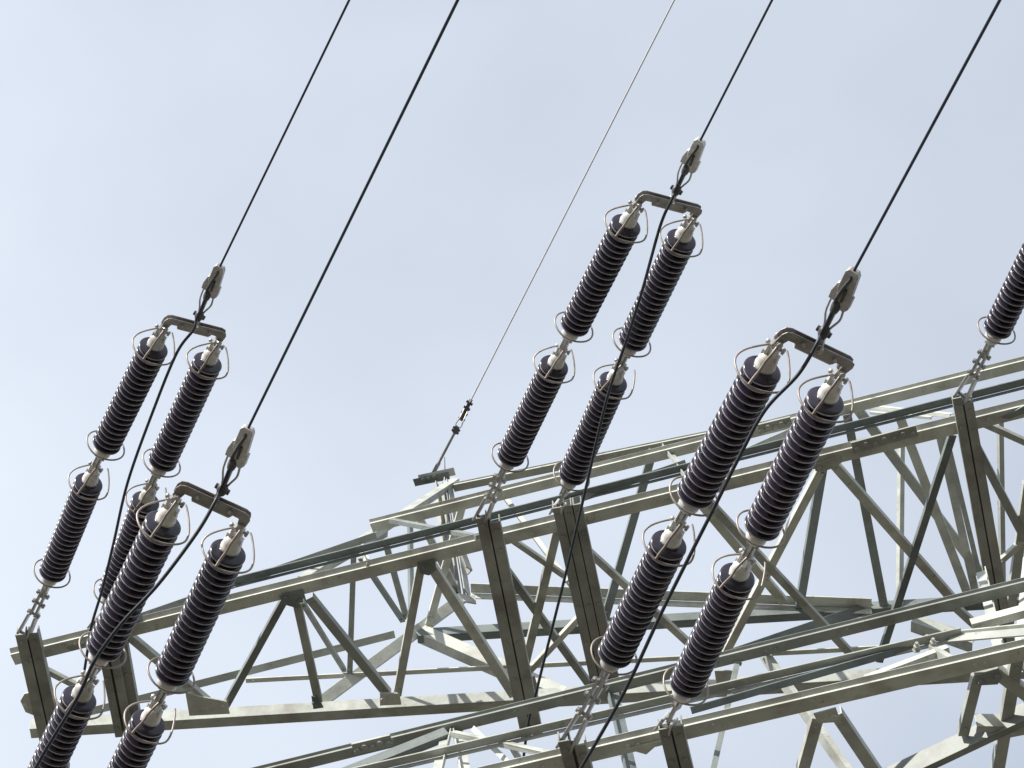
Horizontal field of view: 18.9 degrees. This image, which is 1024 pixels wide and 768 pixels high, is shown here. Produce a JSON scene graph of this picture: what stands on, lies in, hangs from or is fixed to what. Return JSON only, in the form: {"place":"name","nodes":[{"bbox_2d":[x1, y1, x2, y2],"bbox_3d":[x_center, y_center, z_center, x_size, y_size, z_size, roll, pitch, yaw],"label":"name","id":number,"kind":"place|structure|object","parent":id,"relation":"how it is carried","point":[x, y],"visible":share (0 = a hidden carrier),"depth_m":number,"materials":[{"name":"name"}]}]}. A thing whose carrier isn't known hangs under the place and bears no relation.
{"place":"outdoors","nodes":[
{"label":"outdoors","id":0,"kind":"place"},
{"bbox_2d":[0,0,1023,767],"label":"sky","id":1,"kind":"structure","parent":0,"point":[138,137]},
{"bbox_2d":[9,356,1023,767],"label":"lattice tower","id":2,"kind":"structure","parent":0,"point":[995,596],"depth_m":19.31,"materials":[{"name":"grey metal"}]},
{"bbox_2d":[17,324,174,639],"bbox_3d":[-2.530,0.628,18.363,0.274,0.633,2.906,17,-58,-14],"label":"insulator string","id":3,"kind":"object","parent":2,"relation":"attached to","point":[133,389],"visible":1,"depth_m":18.21,"materials":[{"name":"ceramic"}]},
{"bbox_2d":[161,315,225,344],"bbox_3d":[-1.809,-0.317,17.490,0.382,0.140,0.100,22,-59,-17],"label":"yoke plate","id":4,"kind":"object","parent":3,"relation":"attached to","point":[187,325],"visible":1,"depth_m":17.46,"materials":[{"name":"grey metal"}]},
{"bbox_2d":[193,263,225,328],"bbox_3d":[-1.714,-0.497,17.342,0.105,0.098,0.466,15,-57,-13],"label":"dead end clamp","id":5,"kind":"object","parent":4,"relation":"attached to","point":[211,285],"visible":1,"depth_m":17.29,"materials":[{"name":"metal"}]},
{"bbox_2d":[83,300,205,671],"bbox_3d":[-2.267,0.782,18.097,0.151,0.188,3.162,13,-57,-12],"label":"jumper cable","id":6,"kind":"object","parent":5,"relation":"hanging from","point":[136,456],"visible":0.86,"depth_m":17.78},
{"bbox_2d":[219,0,349,266],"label":"conductor wire","id":7,"kind":"object","parent":5,"relation":"attached to","point":[288,125],"visible":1,"depth_m":16.31,"materials":[{"name":"metal"}]},
{"bbox_2d":[27,493,189,767],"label":"insulator string","id":8,"kind":"object","parent":2,"relation":"attached to","point":[154,543],"visible":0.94,"depth_m":14.38,"materials":[{"name":"ceramic"}]},
{"bbox_2d":[87,338,228,628],"bbox_3d":[-2.159,0.639,18.437,0.274,0.587,2.665,16,-57,-13],"label":"insulator string","id":9,"kind":"object","parent":2,"relation":"attached to","point":[192,396],"visible":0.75,"depth_m":18.08,"materials":[{"name":"ceramic"}]},
{"bbox_2d":[107,522,254,767],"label":"insulator string","id":10,"kind":"object","parent":2,"relation":"attached to","point":[219,572],"visible":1,"depth_m":14.45,"materials":[{"name":"ceramic"}]},
{"bbox_2d":[173,481,250,529],"bbox_3d":[-1.362,0.546,13.965,0.372,0.099,0.099,23,-59,-18],"label":"yoke plate","id":11,"kind":"object","parent":10,"relation":"attached to","point":[206,498],"visible":1,"depth_m":13.94,"materials":[{"name":"grey metal"}]},
{"bbox_2d":[214,424,254,504],"bbox_3d":[-1.253,0.363,13.827,0.104,0.083,0.466,15,-57,-13],"label":"dead end clamp","id":12,"kind":"object","parent":11,"relation":"attached to","point":[238,450],"visible":1,"depth_m":13.77,"materials":[{"name":"metal"}]},
{"bbox_2d":[34,469,229,767],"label":"jumper cable","id":13,"kind":"object","parent":12,"relation":"attached to","point":[130,613],"visible":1,"depth_m":13.80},
{"bbox_2d":[247,0,458,428],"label":"conductor wire","id":14,"kind":"object","parent":12,"relation":"attached to","point":[359,200],"visible":1,"depth_m":12.47,"materials":[{"name":"metal"}]},
{"bbox_2d":[432,399,472,481],"bbox_3d":[-0.437,0.526,22.869,0.114,0.543,0.753,15,-57,-13],"label":"earth wire clamp","id":15,"kind":"object","parent":2,"relation":"attached to","point":[462,417],"visible":1,"depth_m":22.87,"materials":[{"name":"grey metal"}]},
{"bbox_2d":[469,0,674,401],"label":"earth wire","id":16,"kind":"object","parent":15,"relation":"attached to","point":[574,195],"visible":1,"depth_m":20.99,"materials":[{"name":"grey metal"}]},
{"bbox_2d":[472,200,647,523],"bbox_3d":[0.244,-0.082,17.910,0.262,0.791,2.865,14,-57,-12],"label":"insulator string","id":17,"kind":"object","parent":2,"relation":"attached to","point":[611,254],"visible":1,"depth_m":17.68,"materials":[{"name":"ceramic"}]},
{"bbox_2d":[635,190,701,220],"bbox_3d":[0.866,-0.991,16.958,0.406,0.161,0.100,21,-59,-16],"label":"yoke plate","id":18,"kind":"object","parent":17,"relation":"attached to","point":[662,201],"visible":1,"depth_m":16.92,"materials":[{"name":"grey metal"}]},
{"bbox_2d":[670,137,705,204],"bbox_3d":[0.956,-1.164,16.794,0.102,0.138,0.471,12,-56,-11],"label":"dead end clamp","id":19,"kind":"object","parent":18,"relation":"attached to","point":[691,158],"visible":1,"depth_m":16.73,"materials":[{"name":"metal"}]},
{"bbox_2d":[522,174,683,756],"bbox_3d":[0.415,0.721,17.691,0.164,0.674,4.268,9,-56,-9],"label":"jumper cable","id":20,"kind":"object","parent":19,"relation":"attached to","point":[600,425],"visible":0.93,"depth_m":17.25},
{"bbox_2d":[700,0,772,140],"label":"conductor wire","id":21,"kind":"object","parent":19,"relation":"attached to","point":[738,65],"visible":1,"depth_m":16.15,"materials":[{"name":"metal"}]},
{"bbox_2d":[549,214,702,517],"bbox_3d":[0.631,-0.070,17.991,0.255,0.704,2.631,12,-57,-11],"label":"insulator string","id":22,"kind":"object","parent":2,"relation":"attached to","point":[673,256],"visible":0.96,"depth_m":17.76,"materials":[{"name":"ceramic"}]},
{"bbox_2d":[555,336,790,753],"bbox_3d":[0.707,0.813,14.194,0.263,0.743,3.003,12,-57,-11],"label":"insulator string","id":23,"kind":"object","parent":2,"relation":"attached to","point":[747,397],"visible":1,"depth_m":13.92,"materials":[{"name":"ceramic"}]},
{"bbox_2d":[774,327,854,376],"bbox_3d":[1.304,-0.145,13.231,0.413,0.144,0.100,30,-62,-21],"label":"yoke plate","id":24,"kind":"object","parent":23,"relation":"attached to","point":[805,343],"visible":0.98,"depth_m":13.20,"materials":[{"name":"grey metal"}]},
{"bbox_2d":[816,266,860,352],"bbox_3d":[1.383,-0.320,13.079,0.101,0.127,0.459,10,-56,-10],"label":"dead end clamp","id":25,"kind":"object","parent":24,"relation":"attached to","point":[842,292],"visible":1,"depth_m":13.02,"materials":[{"name":"metal"}]},
{"bbox_2d":[579,312,832,767],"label":"jumper cable","id":26,"kind":"object","parent":25,"relation":"attached to","point":[723,488],"visible":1,"depth_m":13.27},
{"bbox_2d":[853,0,1001,270],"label":"conductor wire","id":27,"kind":"object","parent":25,"relation":"attached to","point":[929,130],"visible":1,"depth_m":12.15,"materials":[{"name":"metal"}]},
{"bbox_2d":[654,366,853,735],"bbox_3d":[1.086,0.828,14.264,0.258,0.680,2.644,11,-56,-10],"label":"insulator string","id":28,"kind":"object","parent":2,"relation":"attached to","point":[815,421],"visible":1,"depth_m":14.01,"materials":[{"name":"ceramic"}]},
{"bbox_2d":[953,243,1023,403],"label":"insulator string","id":29,"kind":"object","parent":2,"relation":"attached to","point":[1003,315],"visible":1,"depth_m":17.99,"materials":[{"name":"ceramic"}]}
]}

